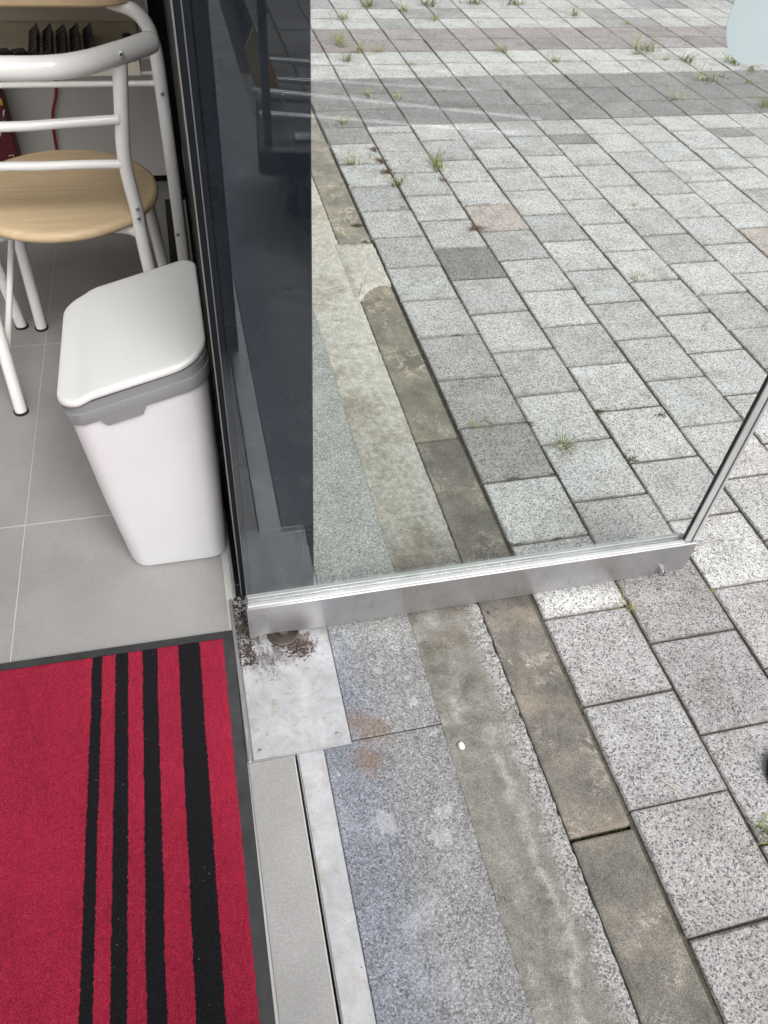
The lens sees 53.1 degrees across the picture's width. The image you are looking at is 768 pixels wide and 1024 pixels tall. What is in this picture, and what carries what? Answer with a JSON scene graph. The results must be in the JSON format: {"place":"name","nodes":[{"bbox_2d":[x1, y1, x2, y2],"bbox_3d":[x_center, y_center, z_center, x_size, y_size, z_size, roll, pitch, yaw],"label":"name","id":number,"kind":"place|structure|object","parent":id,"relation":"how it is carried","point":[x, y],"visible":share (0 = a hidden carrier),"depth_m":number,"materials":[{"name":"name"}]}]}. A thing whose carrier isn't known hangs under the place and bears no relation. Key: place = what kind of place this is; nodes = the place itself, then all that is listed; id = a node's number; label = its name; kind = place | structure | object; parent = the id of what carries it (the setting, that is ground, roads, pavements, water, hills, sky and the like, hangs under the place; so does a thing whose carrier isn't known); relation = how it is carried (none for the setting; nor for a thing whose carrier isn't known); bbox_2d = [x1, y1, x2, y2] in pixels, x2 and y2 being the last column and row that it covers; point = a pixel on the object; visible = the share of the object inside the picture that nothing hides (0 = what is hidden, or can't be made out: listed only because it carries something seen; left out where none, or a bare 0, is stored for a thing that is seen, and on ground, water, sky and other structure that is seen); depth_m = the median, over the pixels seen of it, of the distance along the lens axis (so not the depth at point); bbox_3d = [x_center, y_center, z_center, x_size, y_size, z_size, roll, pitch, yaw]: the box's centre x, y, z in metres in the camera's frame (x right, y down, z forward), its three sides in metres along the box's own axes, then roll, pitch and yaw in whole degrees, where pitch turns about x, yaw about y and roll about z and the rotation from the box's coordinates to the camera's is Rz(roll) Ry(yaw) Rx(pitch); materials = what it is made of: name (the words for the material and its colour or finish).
{"place":"outdoors","nodes":[
{"label":"outdoors","id":0,"kind":"place"},
{"bbox_2d":[3,0,166,174],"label":"back wall","id":1,"kind":"structure","parent":0,"point":[146,144],"depth_m":2.61,"materials":[{"name":"white paint"}]},
{"bbox_2d":[0,88,21,160],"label":"red package","id":2,"kind":"object","parent":1,"relation":"attached to","point":[9,147],"visible":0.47,"depth_m":2.53},
{"bbox_2d":[51,80,57,149],"bbox_3d":[-1.082,-1.418,2.482,0.076,0.713,0.020,-15,50,-18],"label":"red cable","id":3,"kind":"object","parent":1,"relation":"hanging from","point":[52,115],"visible":0.41,"depth_m":2.56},
{"bbox_2d":[153,175,166,180],"bbox_3d":[-2.522,-1.032,2.483,3.570,0.022,0.092,-7,48,-12],"label":"skirting","id":4,"kind":"object","parent":1,"relation":"attached to","point":[160,177],"depth_m":2.80,"materials":[{"name":"black stone"}]},
{"bbox_2d":[0,151,338,1023],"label":"shop floor","id":5,"kind":"structure","parent":0,"point":[74,577],"depth_m":1.56,"materials":[{"name":"tile"}]},
{"bbox_2d":[0,260,28,329],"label":"chair","id":6,"kind":"object","parent":5,"relation":"on","point":[20,322],"visible":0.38,"depth_m":2.07,"materials":[{"name":"white metal"}]},
{"bbox_2d":[0,31,167,415],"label":"chair","id":7,"kind":"object","parent":5,"relation":"on","point":[64,196],"visible":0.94,"depth_m":1.68,"materials":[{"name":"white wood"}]},
{"bbox_2d":[0,0,188,260],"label":"side table","id":8,"kind":"object","parent":5,"relation":"on","point":[137,14],"visible":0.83,"depth_m":1.99,"materials":[{"name":"white metal"}]},
{"bbox_2d":[0,7,140,75],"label":"open carton","id":9,"kind":"object","parent":8,"relation":"on","point":[17,24],"visible":0.37,"depth_m":2.24,"materials":[{"name":"brown cardboard"}]},
{"bbox_2d":[0,48,12,54],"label":"black wedge","id":10,"kind":"object","parent":9,"relation":"on","point":[5,51],"visible":0.49,"depth_m":2.00,"materials":[{"name":"plastic"}]},
{"bbox_2d":[11,48,28,54],"bbox_3d":[-0.957,-1.203,2.021,0.036,0.022,0.040,-26,54,-26],"label":"black wedge","id":11,"kind":"object","parent":9,"relation":"on","point":[19,51],"visible":0.54,"depth_m":2.01,"materials":[{"name":"plastic"}]},
{"bbox_2d":[28,23,39,54],"bbox_3d":[-0.955,-1.280,2.088,0.028,0.030,0.231,-10,48,-14],"label":"saw edged comb","id":12,"kind":"object","parent":9,"relation":"in","point":[34,42],"visible":0.91,"depth_m":2.08,"materials":[{"name":"black plastic"}]},
{"bbox_2d":[42,22,53,54],"bbox_3d":[-0.920,-1.284,2.095,0.028,0.030,0.231,-10,48,-14],"label":"saw edged comb","id":13,"kind":"object","parent":9,"relation":"in","point":[47,42],"visible":0.91,"depth_m":2.08,"materials":[{"name":"black plastic"}]},
{"bbox_2d":[56,23,67,53],"bbox_3d":[-0.885,-1.289,2.102,0.028,0.030,0.231,-10,48,-14],"label":"saw edged comb","id":14,"kind":"object","parent":9,"relation":"in","point":[61,40],"visible":0.87,"depth_m":2.10,"materials":[{"name":"black plastic"}]},
{"bbox_2d":[69,22,80,51],"bbox_3d":[-0.853,-1.300,2.116,0.028,0.030,0.231,-10,48,-14],"label":"saw edged comb","id":15,"kind":"object","parent":9,"relation":"in","point":[75,43],"visible":0.84,"depth_m":2.11,"materials":[{"name":"black plastic"}]},
{"bbox_2d":[83,22,93,48],"bbox_3d":[-0.818,-1.305,2.123,0.028,0.030,0.231,-10,48,-14],"label":"saw edged comb","id":16,"kind":"object","parent":9,"relation":"in","point":[88,40],"visible":0.74,"depth_m":2.12,"materials":[{"name":"black plastic"}]},
{"bbox_2d":[122,32,131,37],"bbox_3d":[-0.734,-1.360,2.194,0.024,0.014,0.020,-31,56,-30],"label":"black wedge","id":17,"kind":"object","parent":9,"relation":"on","point":[126,34],"visible":0.6,"depth_m":2.19,"materials":[{"name":"plastic"}]},
{"bbox_2d":[0,630,274,1023],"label":"door mat","id":18,"kind":"object","parent":5,"relation":"on","point":[130,889],"depth_m":1.20,"materials":[{"name":"carpet"}]},
{"bbox_2d":[57,260,226,565],"bbox_3d":[-0.455,-0.171,1.499,0.251,0.520,0.327,-7,48,-12],"label":"waste bin","id":19,"kind":"object","parent":5,"relation":"on","point":[133,393],"visible":1,"depth_m":1.35,"materials":[{"name":"white plastic"}]},
{"bbox_2d":[147,0,187,199],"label":"back wall","id":20,"kind":"structure","parent":5,"relation":"on","point":[156,11],"depth_m":2.42,"materials":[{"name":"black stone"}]},
{"bbox_2d":[165,199,189,263],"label":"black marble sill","id":21,"kind":"structure","parent":5,"relation":"on","point":[172,244],"depth_m":2.54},
{"bbox_2d":[164,0,313,596],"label":"door jamb","id":22,"kind":"object","parent":5,"relation":"on","point":[249,61],"depth_m":1.03,"materials":[{"name":"black metal"}]},
{"bbox_2d":[164,6,533,1023],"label":"doorstep","id":23,"kind":"object","parent":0,"point":[436,946],"visible":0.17,"depth_m":1.27,"materials":[{"name":"stone"}]},
{"bbox_2d":[226,536,351,763],"bbox_3d":[-0.203,0.233,1.499,0.180,0.041,0.522,-7,48,-12],"label":"pivot plate","id":24,"kind":"object","parent":23,"relation":"on","point":[298,709],"visible":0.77,"depth_m":1.40,"materials":[{"name":"metal"}]},
{"bbox_2d":[232,596,317,680],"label":"dirt","id":25,"kind":"structure","parent":24,"relation":"on","point":[242,630],"depth_m":1.47,"materials":[{"name":"brown soil"}]},
{"bbox_2d":[180,0,767,638],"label":"glass door","id":26,"kind":"structure","parent":24,"relation":"on","point":[402,592],"depth_m":1.48,"materials":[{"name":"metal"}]},
{"bbox_2d":[297,750,375,1023],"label":"sill strip","id":27,"kind":"object","parent":23,"relation":"on","point":[352,989],"visible":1,"depth_m":1.17,"materials":[{"name":"metal"}]},
{"bbox_2d":[311,176,638,1023],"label":"concrete strip","id":28,"kind":"object","parent":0,"point":[567,966],"visible":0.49,"depth_m":1.40,"materials":[{"name":"grey concrete"}]},
{"bbox_2d":[458,741,464,749],"bbox_3d":[0.136,0.410,1.349,0.012,0.008,0.016,-7,48,-12],"label":"pebble","id":29,"kind":"object","parent":28,"relation":"on","point":[461,745],"visible":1,"depth_m":1.35,"materials":[{"name":"white stone"}]},
{"bbox_2d":[310,0,767,1023],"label":"pavement","id":30,"kind":"structure","parent":0,"point":[584,142],"depth_m":2.33,"materials":[{"name":"stone"}]},
{"bbox_2d":[319,8,350,22],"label":"grass tuft","id":31,"kind":"object","parent":30,"relation":"on","point":[341,17],"visible":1,"depth_m":4.35,"materials":[{"name":"green plant"}]},
{"bbox_2d":[320,112,353,128],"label":"grass tuft","id":32,"kind":"object","parent":30,"relation":"on","point":[341,121],"visible":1,"depth_m":3.29,"materials":[{"name":"green plant"}]},
{"bbox_2d":[325,27,358,47],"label":"grass tuft","id":33,"kind":"object","parent":30,"relation":"on","point":[340,37],"visible":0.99,"depth_m":4.03,"materials":[{"name":"green plant"}]},
{"bbox_2d":[337,48,359,62],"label":"grass tuft","id":34,"kind":"object","parent":30,"relation":"on","point":[348,58],"visible":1,"depth_m":3.86,"materials":[{"name":"green plant"}]},
{"bbox_2d":[331,35,374,52],"bbox_3d":[-0.150,-2.410,3.950,0.329,0.080,0.245,0,47,-5],"label":"grass tuft","id":35,"kind":"object","parent":30,"relation":"on","point":[358,50],"visible":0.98,"depth_m":3.96,"materials":[{"name":"green plant"}]},
{"bbox_2d":[333,149,375,167],"bbox_3d":[-0.119,-1.385,3.000,0.197,0.058,0.201,-33,57,-31],"label":"grass tuft","id":36,"kind":"object","parent":30,"relation":"on","point":[353,162],"visible":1,"depth_m":3.02,"materials":[{"name":"green plant"}]},
{"bbox_2d":[350,0,386,7],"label":"grass tuft","id":37,"kind":"object","parent":30,"relation":"on","point":[369,5],"visible":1,"depth_m":4.56,"materials":[{"name":"green plant"}]},
{"bbox_2d":[368,145,380,152],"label":"red weed","id":38,"kind":"object","parent":30,"relation":"on","point":[374,149],"visible":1,"depth_m":3.13,"materials":[{"name":"plant"}]},
{"bbox_2d":[363,40,386,55],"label":"grass tuft","id":39,"kind":"object","parent":30,"relation":"on","point":[378,50],"visible":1,"depth_m":3.98,"materials":[{"name":"green plant"}]},
{"bbox_2d":[361,84,394,99],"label":"grass tuft","id":40,"kind":"object","parent":30,"relation":"on","point":[368,94],"visible":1,"depth_m":3.54,"materials":[{"name":"green plant"}]},
{"bbox_2d":[371,158,393,162],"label":"red weed","id":41,"kind":"object","parent":30,"relation":"on","point":[381,159],"visible":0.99,"depth_m":3.06,"materials":[{"name":"plant"}]},
{"bbox_2d":[378,164,394,174],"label":"red weed","id":42,"kind":"object","parent":30,"relation":"on","point":[386,171],"visible":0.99,"depth_m":2.98,"materials":[{"name":"plant"}]},
{"bbox_2d":[384,168,412,186],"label":"grass tuft","id":43,"kind":"object","parent":30,"relation":"on","point":[397,182],"visible":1,"depth_m":2.91,"materials":[{"name":"green plant"}]},
{"bbox_2d":[391,88,411,99],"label":"grass tuft","id":44,"kind":"object","parent":30,"relation":"on","point":[398,97],"visible":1,"depth_m":3.55,"materials":[{"name":"green plant"}]},
{"bbox_2d":[391,1,425,11],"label":"grass tuft","id":45,"kind":"object","parent":30,"relation":"on","point":[402,7],"visible":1,"depth_m":4.55,"materials":[{"name":"green plant"}]},
{"bbox_2d":[423,10,445,21],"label":"grass tuft","id":46,"kind":"object","parent":30,"relation":"on","point":[436,18],"visible":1,"depth_m":4.46,"materials":[{"name":"green plant"}]},
{"bbox_2d":[409,145,464,172],"bbox_3d":[0.205,-1.417,3.049,0.195,0.071,0.320,-19,51,-21],"label":"grass tuft","id":47,"kind":"object","parent":30,"relation":"on","point":[436,164],"visible":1,"depth_m":3.04,"materials":[{"name":"green plant"}]},
{"bbox_2d":[420,0,458,7],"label":"grass tuft","id":48,"kind":"object","parent":30,"relation":"on","point":[431,2],"visible":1,"depth_m":4.65,"materials":[{"name":"green plant"}]},
{"bbox_2d":[464,416,483,431],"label":"grass tuft","id":49,"kind":"object","parent":30,"relation":"on","point":[473,425],"visible":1,"depth_m":1.96,"materials":[{"name":"green plant"}]},
{"bbox_2d":[459,0,490,4],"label":"grass tuft","id":50,"kind":"object","parent":30,"relation":"on","point":[473,2],"visible":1,"depth_m":4.75,"materials":[{"name":"green plant"}]},
{"bbox_2d":[466,223,484,231],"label":"red weed","id":51,"kind":"object","parent":30,"relation":"on","point":[475,227],"visible":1,"depth_m":2.71,"materials":[{"name":"plant"}]},
{"bbox_2d":[485,38,515,52],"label":"grass tuft","id":52,"kind":"object","parent":30,"relation":"on","point":[505,48],"visible":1,"depth_m":4.12,"materials":[{"name":"green plant"}]},
{"bbox_2d":[507,0,525,5],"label":"grass tuft","id":53,"kind":"object","parent":30,"relation":"on","point":[515,3],"visible":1,"depth_m":4.80,"materials":[{"name":"green plant"}]},
{"bbox_2d":[539,52,560,62],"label":"grass tuft","id":54,"kind":"object","parent":30,"relation":"on","point":[558,60],"visible":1,"depth_m":4.07,"materials":[{"name":"green plant"}]},
{"bbox_2d":[344,73,765,1015],"bbox_3d":[0.363,-1.485,3.174,2.911,0.007,5.714,17,48,11],"label":"moss","id":55,"kind":"object","parent":30,"relation":"on","point":[514,477],"visible":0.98,"depth_m":1.92,"materials":[{"name":"green plant"}]},
{"bbox_2d":[545,425,601,460],"bbox_3d":[0.459,-0.176,1.916,0.142,0.045,0.148,-9,48,-13],"label":"grass tuft","id":56,"kind":"object","parent":30,"relation":"on","point":[566,442],"visible":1,"depth_m":1.92,"materials":[{"name":"green plant"}]},
{"bbox_2d":[559,1,597,16],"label":"grass tuft","id":57,"kind":"object","parent":30,"relation":"on","point":[575,13],"visible":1,"depth_m":4.71,"materials":[{"name":"green plant"}]},
{"bbox_2d":[611,588,651,614],"bbox_3d":[0.512,0.190,1.586,0.095,0.028,0.097,35,53,25],"label":"grass tuft","id":58,"kind":"object","parent":30,"relation":"on","point":[632,605],"visible":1,"depth_m":1.59,"materials":[{"name":"green plant"}]},
{"bbox_2d":[626,268,643,282],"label":"grass tuft","id":59,"kind":"object","parent":30,"relation":"on","point":[634,275],"visible":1,"depth_m":2.53,"materials":[{"name":"green plant"}]},
{"bbox_2d":[626,43,647,54],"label":"grass tuft","id":60,"kind":"object","parent":30,"relation":"on","point":[637,52],"visible":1,"depth_m":4.24,"materials":[{"name":"green plant"}]},
{"bbox_2d":[623,25,667,52],"bbox_3d":[1.428,-2.617,4.253,0.294,0.123,0.382,-28,55,-28],"label":"grass tuft","id":61,"kind":"object","parent":30,"relation":"on","point":[638,45],"visible":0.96,"depth_m":4.30,"materials":[{"name":"green plant"}]},
{"bbox_2d":[663,780,682,793],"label":"twig","id":62,"kind":"object","parent":30,"relation":"on","point":[672,786],"visible":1,"depth_m":1.33,"materials":[{"name":"beige wood"}]},
{"bbox_2d":[664,89,694,101],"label":"grass tuft","id":63,"kind":"object","parent":30,"relation":"on","point":[676,97],"visible":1,"depth_m":3.77,"materials":[{"name":"green plant"}]},
{"bbox_2d":[671,49,715,65],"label":"grass tuft","id":64,"kind":"object","parent":30,"relation":"on","point":[690,59],"visible":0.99,"depth_m":4.20,"materials":[{"name":"green plant"}]},
{"bbox_2d":[687,61,725,82],"bbox_3d":[1.652,-2.270,3.963,0.230,0.096,0.298,-33,57,-31],"label":"grass tuft","id":65,"kind":"object","parent":30,"relation":"on","point":[707,78],"visible":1,"depth_m":4.00,"materials":[{"name":"green plant"}]},
{"bbox_2d":[715,48,742,65],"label":"grass tuft","id":66,"kind":"object","parent":30,"relation":"on","point":[733,61],"visible":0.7,"depth_m":4.24,"materials":[{"name":"green plant"}]},
{"bbox_2d":[742,64,763,72],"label":"grass tuft","id":67,"kind":"object","parent":30,"relation":"on","point":[752,69],"visible":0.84,"depth_m":4.16,"materials":[{"name":"green plant"}]},
{"bbox_2d":[745,811,767,845],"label":"grass tuft","id":68,"kind":"object","parent":30,"relation":"on","point":[761,826],"visible":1,"depth_m":1.28,"materials":[{"name":"green plant"}]},
{"bbox_2d":[749,93,767,108],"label":"grass tuft","id":69,"kind":"object","parent":30,"relation":"on","point":[764,102],"visible":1,"depth_m":3.77,"materials":[{"name":"green plant"}]},
{"label":"ground","id":70,"kind":"structure","parent":0,"visible":0},
{"bbox_2d":[311,110,718,1023],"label":"kerb","id":71,"kind":"structure","parent":70,"relation":"on","point":[661,980],"depth_m":1.42,"materials":[{"name":"concrete"}]},
{"bbox_2d":[572,828,626,841],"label":"gap between kerb stones","id":72,"kind":"object","parent":71,"relation":"on","point":[607,833],"visible":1,"depth_m":1.28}
]}

